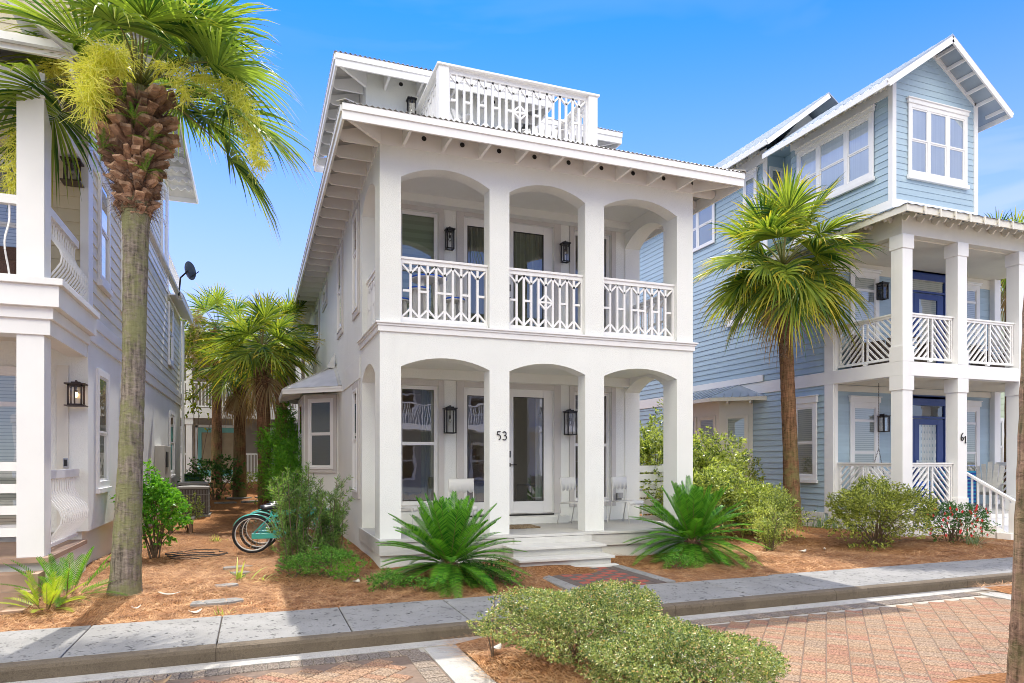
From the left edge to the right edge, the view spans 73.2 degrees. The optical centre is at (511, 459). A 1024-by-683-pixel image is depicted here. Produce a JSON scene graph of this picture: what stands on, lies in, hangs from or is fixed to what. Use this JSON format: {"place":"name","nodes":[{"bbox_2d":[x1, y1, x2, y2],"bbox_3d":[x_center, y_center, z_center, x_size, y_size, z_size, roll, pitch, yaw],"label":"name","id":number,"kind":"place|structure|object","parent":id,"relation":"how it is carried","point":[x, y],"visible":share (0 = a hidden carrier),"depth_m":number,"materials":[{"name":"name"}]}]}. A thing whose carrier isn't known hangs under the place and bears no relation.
{"place":"outdoors","nodes":[
{"label":"outdoors","id":0,"kind":"place"},
{"bbox_2d":[0,557,1012,662],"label":"sidewalk","id":1,"kind":"structure","parent":0,"point":[34,644],"depth_m":7.37,"materials":[{"name":"concrete"}]},
{"bbox_2d":[0,482,1013,631],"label":"ground","id":2,"kind":"structure","parent":0,"point":[222,515],"depth_m":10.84,"materials":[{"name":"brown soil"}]},
{"bbox_2d":[0,568,85,612],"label":"coontie","id":3,"kind":"object","parent":2,"relation":"on","point":[52,594],"visible":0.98,"depth_m":7.71,"materials":[{"name":"plant"}]},
{"bbox_2d":[0,546,128,606],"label":"coontie","id":4,"kind":"object","parent":2,"relation":"on","point":[70,581],"visible":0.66,"depth_m":8.21,"materials":[{"name":"green plant"}]},
{"bbox_2d":[0,0,198,614],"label":"beige house","id":5,"kind":"structure","parent":2,"relation":"on","point":[61,289],"depth_m":10.03,"materials":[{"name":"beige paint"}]},
{"bbox_2d":[0,246,15,273],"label":"wicker sofa","id":6,"kind":"object","parent":5,"relation":"on","point":[11,254],"visible":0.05,"depth_m":9.49,"materials":[{"name":"wicker"}]},
{"bbox_2d":[0,366,15,527],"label":"window","id":7,"kind":"structure","parent":5,"relation":"in","point":[7,373],"depth_m":10.01,"materials":[{"name":"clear glass"}]},
{"bbox_2d":[0,154,15,246],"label":"window","id":8,"kind":"structure","parent":5,"relation":"in","point":[11,235],"depth_m":9.99,"materials":[{"name":"white glass"}]},
{"bbox_2d":[60,156,83,187],"bbox_3d":[-6.494,-4.293,10.187,0.260,0.455,0.330,0,0,-20],"label":"wall lantern","id":9,"kind":"object","parent":5,"relation":"attached to","point":[75,181],"depth_m":10.12,"materials":[{"name":"brown metal"}]},
{"bbox_2d":[64,380,87,406],"bbox_3d":[-6.447,-1.012,10.205,0.260,0.455,0.330,0,0,-20],"label":"wall lantern","id":10,"kind":"object","parent":5,"relation":"attached to","point":[75,384],"depth_m":10.11,"materials":[{"name":"brown metal"}]},
{"bbox_2d":[96,368,111,493],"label":"window","id":11,"kind":"structure","parent":5,"relation":"in","point":[102,378],"depth_m":11.32,"materials":[{"name":"white glass"}]},
{"bbox_2d":[97,172,112,297],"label":"window","id":12,"kind":"structure","parent":5,"relation":"in","point":[103,217],"depth_m":11.36,"materials":[{"name":"white glass"}]},
{"bbox_2d":[155,446,170,483],"bbox_3d":[-9.063,0.175,17.912,0.250,1.050,1.300,0,0,-20],"label":"meter box","id":13,"kind":"object","parent":5,"relation":"attached to","point":[163,459],"visible":0.67,"depth_m":17.33,"materials":[{"name":"grey metal"}]},
{"bbox_2d":[161,180,168,265],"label":"window","id":14,"kind":"structure","parent":5,"relation":"in","point":[164,205],"depth_m":18.97,"materials":[{"name":"white glass"}]},
{"bbox_2d":[168,301,174,368],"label":"window","id":15,"kind":"structure","parent":5,"relation":"in","point":[170,308],"depth_m":20.43,"materials":[{"name":"white glass"}]},
{"bbox_2d":[169,410,175,477],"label":"window","id":16,"kind":"structure","parent":5,"relation":"in","point":[171,414],"depth_m":20.91,"materials":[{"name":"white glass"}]},
{"bbox_2d":[110,459,193,558],"bbox_3d":[-6.174,0.857,11.875,1.285,1.758,1.123,0,0,-20],"label":"glossy shrub","id":17,"kind":"object","parent":2,"relation":"on","point":[161,495],"visible":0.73,"depth_m":11.79,"materials":[{"name":"green plant"}]},
{"bbox_2d":[0,0,317,595],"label":"sabal palm","id":18,"kind":"object","parent":2,"relation":"on","point":[204,35],"visible":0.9,"depth_m":8.38,"materials":[{"name":"green plant"}]},
{"bbox_2d":[175,491,206,532],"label":"variegated shrub","id":19,"kind":"object","parent":2,"relation":"on","point":[195,509],"visible":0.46,"depth_m":16.30,"materials":[{"name":"green plant"}]},
{"bbox_2d":[176,485,211,516],"bbox_3d":[-9.021,1.213,19.528,0.900,0.944,0.900,0,0,-20],"label":"air conditioner","id":20,"kind":"object","parent":2,"relation":"on","point":[202,492],"visible":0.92,"depth_m":19.23,"materials":[{"name":"metal"}]},
{"bbox_2d":[180,318,226,471],"bbox_3d":[-11.416,-2.136,24.884,2.096,6.695,2.355,0,0,-20],"label":"magnolia","id":21,"kind":"object","parent":2,"relation":"on","point":[190,342],"visible":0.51,"depth_m":24.83,"materials":[{"name":"green plant"}]},
{"bbox_2d":[177,453,245,499],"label":"dark shrub","id":22,"kind":"object","parent":2,"relation":"on","point":[204,475],"visible":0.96,"depth_m":22.92,"materials":[{"name":"green plant"}]},
{"bbox_2d":[190,597,243,606],"bbox_3d":[-3.498,1.706,8.184,0.579,0.060,0.269,0,0,-20],"label":"stepping stone","id":23,"kind":"object","parent":2,"relation":"on","point":[215,602],"visible":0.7,"depth_m":8.13,"materials":[{"name":"stone"}]},
{"bbox_2d":[181,281,254,487],"bbox_3d":[-11.095,-2.766,25.983,4.089,7.861,3.793,0,0,-20],"label":"sabal palm","id":24,"kind":"object","parent":2,"relation":"on","point":[216,430],"visible":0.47,"depth_m":25.70,"materials":[{"name":"green plant"}]},
{"bbox_2d":[186,332,274,496],"bbox_3d":[-9.377,-1.613,23.766,3.619,5.972,3.314,0,0,-20],"label":"sabal palm","id":25,"kind":"object","parent":2,"relation":"on","point":[233,400],"visible":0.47,"depth_m":23.61,"materials":[{"name":"green plant"}]},
{"bbox_2d":[180,329,304,482],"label":"taupe house","id":26,"kind":"structure","parent":2,"relation":"on","point":[200,424],"depth_m":29.17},
{"bbox_2d":[198,428,233,475],"bbox_3d":[-12.556,-0.325,29.427,1.560,2.050,0.060,0,0,-20],"label":"double door","id":27,"kind":"structure","parent":26,"relation":"in","point":[228,433],"depth_m":29.33,"materials":[{"name":"teal paint"}]},
{"bbox_2d":[192,288,324,519],"bbox_3d":[-6.888,-1.456,18.985,3.732,6.520,3.705,0,0,-20],"label":"sabal palm","id":28,"kind":"object","parent":2,"relation":"on","point":[258,359],"visible":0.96,"depth_m":18.76,"materials":[{"name":"green plant"}]},
{"bbox_2d":[217,287,316,497],"bbox_3d":[-7.428,-2.030,21.940,3.347,7.260,3.404,0,0,5],"label":"sabal palm","id":29,"kind":"object","parent":2,"relation":"on","point":[290,305],"visible":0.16,"depth_m":21.84,"materials":[{"name":"green plant"}]},
{"bbox_2d":[250,402,297,518],"bbox_3d":[-6.049,0.123,18.346,1.791,3.499,1.550,0,0,-20],"label":"oleander","id":30,"kind":"object","parent":2,"relation":"on","point":[290,429],"visible":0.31,"depth_m":18.12,"materials":[{"name":"green plant"}]},
{"bbox_2d":[232,491,326,552],"bbox_3d":[-4.100,1.141,12.489,1.818,1.095,0.714,0,7,-18],"label":"bicycle","id":31,"kind":"object","parent":2,"relation":"on","point":[259,535],"visible":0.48,"depth_m":12.32,"materials":[{"name":"metal"}]},
{"bbox_2d":[261,430,310,521],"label":"oleander","id":32,"kind":"object","parent":2,"relation":"on","point":[279,466],"visible":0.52,"depth_m":16.61,"materials":[{"name":"green plant"}]},
{"bbox_2d":[239,489,339,548],"bbox_3d":[-4.189,1.141,13.053,1.818,1.095,0.714,0,7,-21],"label":"bicycle","id":33,"kind":"object","parent":2,"relation":"on","point":[258,531],"visible":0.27,"depth_m":12.85,"materials":[{"name":"teal paint"}]},
{"bbox_2d":[273,552,323,577],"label":"ground cover","id":34,"kind":"object","parent":2,"relation":"on","point":[288,566],"visible":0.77,"depth_m":9.83,"materials":[{"name":"green plant"}]},
{"bbox_2d":[264,462,333,569],"bbox_3d":[-3.295,0.856,10.524,1.085,1.693,0.919,0,0,-39],"label":"podocarpus","id":35,"kind":"object","parent":2,"relation":"on","point":[297,538],"visible":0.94,"depth_m":10.45,"materials":[{"name":"green plant"}]},
{"bbox_2d":[289,542,371,577],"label":"ground cover","id":36,"kind":"object","parent":2,"relation":"on","point":[341,554],"visible":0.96,"depth_m":9.85,"materials":[{"name":"green plant"}]},
{"bbox_2d":[306,474,355,566],"bbox_3d":[-2.902,0.955,10.907,0.815,1.497,1.130,0,0,-20],"label":"podocarpus","id":37,"kind":"object","parent":2,"relation":"on","point":[331,522],"visible":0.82,"depth_m":10.74,"materials":[{"name":"green plant"}]},
{"bbox_2d":[325,560,360,582],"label":"ground cover","id":38,"kind":"object","parent":2,"relation":"on","point":[341,570],"visible":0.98,"depth_m":9.53,"materials":[{"name":"green plant"}]},
{"bbox_2d":[361,567,418,591],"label":"ground cover","id":39,"kind":"object","parent":2,"relation":"on","point":[396,579],"visible":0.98,"depth_m":8.95,"materials":[{"name":"green plant"}]},
{"bbox_2d":[369,491,530,598],"bbox_3d":[-0.794,1.242,9.573,2.259,1.612,2.219,0,0,29],"label":"sago palm","id":40,"kind":"object","parent":2,"relation":"on","point":[450,530],"visible":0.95,"depth_m":9.28,"materials":[{"name":"green plant"}]},
{"bbox_2d":[455,555,509,584],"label":"ground cover","id":41,"kind":"object","parent":2,"relation":"on","point":[495,566],"visible":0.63,"depth_m":9.42,"materials":[{"name":"green plant"}]},
{"bbox_2d":[279,50,745,568],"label":"stucco cottage","id":42,"kind":"structure","parent":2,"relation":"on","point":[526,352],"depth_m":12.57,"materials":[{"name":"white paint"}]},
{"bbox_2d":[279,354,341,528],"bbox_3d":[-5.195,-0.425,17.408,1.255,4.250,4.786,0,0,-20],"label":"bay window","id":43,"kind":"structure","parent":42,"relation":"in","point":[317,410],"depth_m":16.27,"materials":[{"name":"white paint"}]},
{"bbox_2d":[314,299,319,354],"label":"window","id":44,"kind":"structure","parent":42,"relation":"in","point":[317,309],"depth_m":21.32,"materials":[{"name":"paint"}]},
{"bbox_2d":[337,240,342,339],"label":"window","id":45,"kind":"structure","parent":42,"relation":"in","point":[340,251],"depth_m":15.44,"materials":[{"name":"paint"}]},
{"bbox_2d":[352,380,359,498],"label":"window","id":46,"kind":"structure","parent":42,"relation":"in","point":[356,386],"depth_m":13.01,"materials":[{"name":"paint"}]},
{"bbox_2d":[352,200,359,320],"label":"window","id":47,"kind":"structure","parent":42,"relation":"in","point":[356,214],"depth_m":13.01,"materials":[{"name":"paint"}]},
{"bbox_2d":[407,286,429,317],"bbox_3d":[-1.580,-2.511,11.664,0.380,0.767,0.380,0,0,-20],"label":"bar stool","id":48,"kind":"object","parent":42,"relation":"on","point":[422,297],"visible":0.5,"depth_m":11.56,"materials":[{"name":"paint"}]},
{"bbox_2d":[401,385,436,504],"bbox_3d":[-1.774,-0.270,13.013,0.740,2.240,0.045,0,0,-20],"label":"window","id":49,"kind":"structure","parent":42,"relation":"in","point":[434,388],"depth_m":13.06,"materials":[{"name":"white wood"}]},
{"bbox_2d":[401,210,436,273],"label":"window","id":50,"kind":"structure","parent":42,"relation":"in","point":[434,216],"depth_m":13.06,"materials":[{"name":"white wood"}]},
{"bbox_2d":[412,274,446,319],"bbox_3d":[-1.469,-2.656,12.111,0.640,1.058,0.640,0,0,-20],"label":"bistro table","id":51,"kind":"object","parent":42,"relation":"on","point":[431,279],"visible":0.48,"depth_m":12.00,"materials":[{"name":"paint"}]},
{"bbox_2d":[448,478,477,520],"bbox_3d":[-0.885,0.799,12.319,0.472,0.907,0.541,0,0,-12],"label":"porch chair","id":52,"kind":"object","parent":42,"relation":"on","point":[464,485],"visible":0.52,"depth_m":12.47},
{"bbox_2d":[464,387,483,516],"bbox_3d":[-0.648,-0.140,13.405,0.645,2.500,0.170,0,0,-20],"label":"door","id":53,"kind":"structure","parent":42,"relation":"in","point":[467,391],"depth_m":13.31,"materials":[{"name":"white wood"}]},
{"bbox_2d":[464,217,483,320],"bbox_3d":[-0.651,-3.440,13.411,0.637,2.460,0.047,0,0,-20],"label":"door","id":54,"kind":"structure","parent":42,"relation":"in","point":[468,222],"depth_m":13.30,"materials":[{"name":"white wood"}]},
{"bbox_2d":[509,223,552,327],"bbox_3d":[0.333,-3.440,13.753,1.046,2.460,0.094,0,0,-20],"label":"door","id":55,"kind":"structure","parent":42,"relation":"in","point":[547,233],"depth_m":13.83,"materials":[{"name":"white wood"}]},
{"bbox_2d":[509,389,553,515],"bbox_3d":[0.327,-0.140,13.769,1.054,2.500,0.170,0,0,-20],"label":"door","id":56,"kind":"structure","parent":42,"relation":"in","point":[544,506],"depth_m":13.85,"materials":[{"name":"white wood"}]},
{"bbox_2d":[557,477,577,523],"bbox_3d":[1.217,0.799,13.264,0.541,0.907,0.472,0,0,42],"label":"porch chair","id":57,"kind":"object","parent":42,"relation":"on","point":[567,483],"visible":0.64,"depth_m":13.32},
{"bbox_2d":[563,409,577,434],"bbox_3d":[1.156,-0.790,13.886,0.230,0.600,0.320,0,0,-20],"label":"wall lantern","id":58,"kind":"object","parent":42,"relation":"attached to","point":[574,420],"depth_m":13.82,"materials":[{"name":"black metal"}]},
{"bbox_2d":[575,392,608,500],"bbox_3d":[1.629,-0.270,14.284,0.845,2.240,0.045,0,0,-20],"label":"window","id":59,"kind":"structure","parent":42,"relation":"in","point":[606,445],"depth_m":14.40,"materials":[{"name":"white wood"}]},
{"bbox_2d":[575,232,608,331],"bbox_3d":[1.629,-3.550,14.284,0.845,2.240,0.045,0,0,-20],"label":"door","id":60,"kind":"structure","parent":42,"relation":"in","point":[576,233],"depth_m":14.40,"materials":[{"name":"white wood"}]},
{"bbox_2d":[608,476,643,523],"bbox_3d":[2.278,0.799,13.767,0.472,0.907,0.541,0,0,-42],"label":"porch chair","id":61,"kind":"object","parent":42,"relation":"on","point":[619,482],"visible":1,"depth_m":13.79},
{"bbox_2d":[543,565,675,590],"bbox_3d":[1.245,1.794,10.002,1.670,0.212,1.570,0,0,-20],"label":"path edging","id":62,"kind":"object","parent":2,"relation":"on","point":[562,584],"visible":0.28,"depth_m":9.69,"materials":[{"name":"concrete"}]},
{"bbox_2d":[604,399,693,517],"bbox_3d":[3.132,0.153,16.112,2.281,3.283,2.235,0,0,17],"label":"olive shrub","id":63,"kind":"object","parent":2,"relation":"on","point":[647,445],"visible":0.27,"depth_m":15.76,"materials":[{"name":"green plant"}]},
{"bbox_2d":[640,464,662,521],"bbox_3d":[2.962,0.900,15.340,1.000,1.600,0.110,0,0,-20],"label":"slatted screen","id":64,"kind":"object","parent":2,"relation":"on","point":[651,477],"visible":0.19,"depth_m":15.33,"materials":[{"name":"wood"}]},
{"bbox_2d":[358,528,1012,602],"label":"pine needles","id":65,"kind":"object","parent":2,"relation":"on","point":[795,555],"visible":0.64,"depth_m":11.45,"materials":[{"name":"brown plant"}]},
{"bbox_2d":[623,476,769,568],"bbox_3d":[3.035,1.230,11.604,2.452,1.941,2.411,0,0,30],"label":"sago palm","id":66,"kind":"object","parent":2,"relation":"on","point":[693,507],"visible":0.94,"depth_m":11.31,"materials":[{"name":"green plant"}]},
{"bbox_2d":[652,457,751,541],"bbox_3d":[4.157,0.815,14.755,2.258,1.861,1.923,0,0,-20],"label":"olive shrub","id":67,"kind":"object","parent":2,"relation":"on","point":[705,478],"visible":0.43,"depth_m":14.49,"materials":[{"name":"green plant"}]},
{"bbox_2d":[693,426,752,530],"bbox_3d":[4.397,0.499,16.094,2.211,2.611,2.206,0,0,-20],"label":"olive shrub","id":68,"kind":"object","parent":2,"relation":"on","point":[701,459],"visible":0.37,"depth_m":15.85,"materials":[{"name":"green plant"}]},
{"bbox_2d":[709,453,771,526],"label":"dark shrub","id":69,"kind":"object","parent":2,"relation":"on","point":[753,475],"visible":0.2,"depth_m":17.29,"materials":[{"name":"green plant"}]},
{"bbox_2d":[719,471,808,537],"bbox_3d":[5.268,0.999,14.787,1.728,1.505,1.846,0,0,-20],"label":"olive shrub","id":70,"kind":"object","parent":2,"relation":"on","point":[751,495],"visible":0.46,"depth_m":14.58,"materials":[{"name":"green plant"}]},
{"bbox_2d":[752,501,790,550],"bbox_3d":[4.721,1.222,12.546,0.732,0.962,0.748,0,0,25],"label":"podocarpus","id":71,"kind":"object","parent":2,"relation":"on","point":[767,535],"visible":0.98,"depth_m":12.49,"materials":[{"name":"green plant"}]},
{"bbox_2d":[735,486,820,542],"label":"olive shrub","id":72,"kind":"object","parent":2,"relation":"on","point":[765,511],"visible":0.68,"depth_m":13.69,"materials":[{"name":"green plant"}]},
{"bbox_2d":[693,163,886,526],"bbox_3d":[6.149,-2.513,15.901,4.406,8.442,4.530,0,0,-20],"label":"sabal palm","id":73,"kind":"object","parent":2,"relation":"on","point":[782,295],"visible":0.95,"depth_m":15.32,"materials":[{"name":"green plant"}]},
{"bbox_2d":[640,34,1023,539],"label":"blue house","id":74,"kind":"structure","parent":2,"relation":"on","point":[898,146],"depth_m":16.18,"materials":[{"name":"blue wood"}]},
{"bbox_2d":[693,203,714,252],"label":"window","id":75,"kind":"structure","parent":74,"relation":"in","point":[703,237],"depth_m":21.12,"materials":[{"name":"white glass"}]},
{"bbox_2d":[662,375,766,516],"bbox_3d":[5.596,-0.300,20.449,1.120,4.000,4.422,0,0,-20],"label":"bay window","id":76,"kind":"structure","parent":74,"relation":"in","point":[725,406],"depth_m":19.36,"materials":[{"name":"white wood"}]},
{"bbox_2d":[743,167,758,226],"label":"window","id":77,"kind":"structure","parent":74,"relation":"in","point":[749,182],"depth_m":19.13,"materials":[{"name":"white glass"}]},
{"bbox_2d":[769,166,783,200],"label":"window","id":78,"kind":"structure","parent":74,"relation":"in","point":[773,174],"depth_m":18.65,"materials":[{"name":"white glass"}]},
{"bbox_2d":[796,395,818,482],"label":"window","id":79,"kind":"structure","parent":74,"relation":"in","point":[806,406],"depth_m":17.16,"materials":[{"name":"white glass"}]},
{"bbox_2d":[794,104,875,205],"bbox_3d":[7.618,-7.042,16.400,0.090,1.665,2.400,0,0,-20],"label":"window","id":80,"kind":"structure","parent":74,"relation":"in","point":[847,147],"depth_m":16.16,"materials":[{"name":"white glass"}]},
{"bbox_2d":[848,395,882,489],"bbox_3d":[8.664,-0.402,16.891,1.030,2.305,0.085,0,0,-20],"label":"window","id":81,"kind":"structure","parent":74,"relation":"in","point":[863,409],"depth_m":16.91,"materials":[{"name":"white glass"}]},
{"bbox_2d":[849,266,882,357],"bbox_3d":[8.664,-3.562,16.891,1.030,2.225,0.085,0,0,-20],"label":"window","id":82,"kind":"structure","parent":74,"relation":"in","point":[868,278],"depth_m":16.94,"materials":[{"name":"white glass"}]},
{"bbox_2d":[851,334,890,367],"bbox_3d":[8.520,-2.525,16.204,0.780,0.850,0.760,0,0,-40],"label":"wicker armchair","id":83,"kind":"object","parent":74,"relation":"on","point":[878,349],"visible":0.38,"depth_m":15.98,"materials":[{"name":"wicker"}]},
{"bbox_2d":[913,419,942,504],"bbox_3d":[10.579,0.070,17.594,1.270,2.200,0.122,0,0,-20],"label":"door","id":84,"kind":"structure","parent":74,"relation":"in","point":[917,423],"depth_m":17.68,"materials":[{"name":"blue paint"}]},
{"bbox_2d":[913,293,942,362],"bbox_3d":[10.580,-3.130,17.593,1.270,2.200,0.119,0,0,-20],"label":"door","id":85,"kind":"structure","parent":74,"relation":"in","point":[922,303],"depth_m":17.69,"materials":[{"name":"blue paint"}]},
{"bbox_2d":[906,95,970,189],"bbox_3d":[9.517,-7.027,15.350,1.910,1.775,0.085,0,0,-20],"label":"window","id":86,"kind":"structure","parent":74,"relation":"in","point":[937,132],"depth_m":15.37,"materials":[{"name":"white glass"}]},
{"bbox_2d":[967,400,982,470],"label":"window","id":87,"kind":"structure","parent":74,"relation":"in","point":[973,407],"depth_m":18.26,"materials":[{"name":"white glass"}]},
{"bbox_2d":[967,281,982,364],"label":"window","id":88,"kind":"structure","parent":74,"relation":"in","point":[973,288],"depth_m":18.25,"materials":[{"name":"white glass"}]},
{"bbox_2d":[973,462,1005,506],"bbox_3d":[12.176,0.631,17.610,0.820,1.150,0.914,0,0,40],"label":"adirondack chair","id":89,"kind":"object","parent":74,"relation":"on","point":[990,480],"visible":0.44,"depth_m":17.78,"materials":[{"name":"white wood"}]},
{"bbox_2d":[821,474,942,551],"bbox_3d":[7.071,1.001,13.228,2.015,1.476,2.137,0,0,30],"label":"azalea","id":90,"kind":"object","parent":2,"relation":"on","point":[855,505],"visible":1,"depth_m":12.93,"materials":[{"name":"green plant"}]},
{"bbox_2d":[912,500,1000,542],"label":"red azalea","id":91,"kind":"object","parent":2,"relation":"on","point":[957,516],"visible":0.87,"depth_m":13.50,"materials":[{"name":"green plant"}]},
{"bbox_2d":[1001,300,1004,482],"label":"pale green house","id":92,"kind":"structure","parent":2,"relation":"on","point":[1002,423],"depth_m":21.74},
{"bbox_2d":[984,205,1023,492],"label":"sabal palm","id":93,"kind":"object","parent":2,"relation":"on","point":[1003,281],"visible":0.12,"depth_m":19.91,"materials":[{"name":"yellow plant"}]},
{"bbox_2d":[101,590,1003,682],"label":"road","id":94,"kind":"structure","parent":0,"point":[924,602],"depth_m":8.59,"materials":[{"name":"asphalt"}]},
{"bbox_2d":[0,572,1011,682],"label":"kerb","id":95,"kind":"structure","parent":94,"relation":"on","point":[80,665],"depth_m":6.71,"materials":[{"name":"concrete"}]},
{"bbox_2d":[6,584,1009,682],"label":"gutter","id":96,"kind":"object","parent":94,"relation":"on","point":[128,674],"visible":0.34,"depth_m":6.61,"materials":[{"name":"concrete"}]},
{"bbox_2d":[152,597,1007,682],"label":"paver base","id":97,"kind":"object","parent":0,"point":[410,669],"depth_m":6.18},
{"bbox_2d":[83,592,980,682],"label":"border pavers","id":98,"kind":"object","parent":97,"relation":"on","point":[427,668],"visible":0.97,"depth_m":6.37,"materials":[{"name":"grey concrete"}]},
{"bbox_2d":[456,627,721,682],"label":"planting island","id":99,"kind":"structure","parent":97,"relation":"on","point":[509,668],"depth_m":6.07,"materials":[{"name":"brown soil"}]},
{"bbox_2d":[466,578,677,676],"bbox_3d":[0.582,1.465,6.146,1.890,0.804,1.670,0,0,-20],"label":"hedge shrub","id":100,"kind":"object","parent":99,"relation":"on","point":[553,610],"visible":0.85,"depth_m":5.84,"materials":[{"name":"green plant"}]},
{"bbox_2d":[439,622,747,682],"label":"pine needles","id":101,"kind":"object","parent":99,"relation":"on","point":[508,678],"visible":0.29,"depth_m":5.98,"materials":[{"name":"plant"}]},
{"bbox_2d":[578,611,790,682],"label":"hedge shrub","id":102,"kind":"object","parent":99,"relation":"on","point":[702,640],"visible":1,"depth_m":4.89,"materials":[{"name":"green plant"}]},
{"bbox_2d":[191,597,1010,682],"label":"parking pavers","id":103,"kind":"object","parent":97,"relation":"on","point":[838,666],"visible":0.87,"depth_m":6.78,"materials":[{"name":"red brick"}]},
{"bbox_2d":[948,673,1006,682],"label":"tree pit","id":104,"kind":"object","parent":103,"relation":"on","point":[994,678],"visible":0.63,"depth_m":5.73,"materials":[{"name":"brown soil"}]},
{"bbox_2d":[1005,298,1023,682],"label":"sabal palm","id":105,"kind":"object","parent":104,"relation":"in","point":[1015,663],"visible":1,"depth_m":5.30,"materials":[{"name":"brown plant"}]},
{"bbox_2d":[424,592,1010,682],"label":"island edging","id":106,"kind":"object","parent":97,"relation":"on","point":[453,668],"visible":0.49,"depth_m":6.21,"materials":[{"name":"concrete"}]},
{"bbox_2d":[169,0,1023,333],"label":"sky","id":107,"kind":"structure","parent":0,"point":[695,81],"materials":[{"name":"blue"}]},
{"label":"path base","id":108,"kind":"structure","parent":0,"visible":0},
{"bbox_2d":[561,567,648,584],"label":"path pavers","id":109,"kind":"object","parent":108,"relation":"on","point":[603,574],"visible":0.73,"depth_m":9.89,"materials":[{"name":"brick"}]},
{"bbox_2d":[552,566,666,587],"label":"path pavers","id":110,"kind":"object","parent":108,"relation":"on","point":[618,570],"visible":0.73,"depth_m":9.89,"materials":[{"name":"brick"}]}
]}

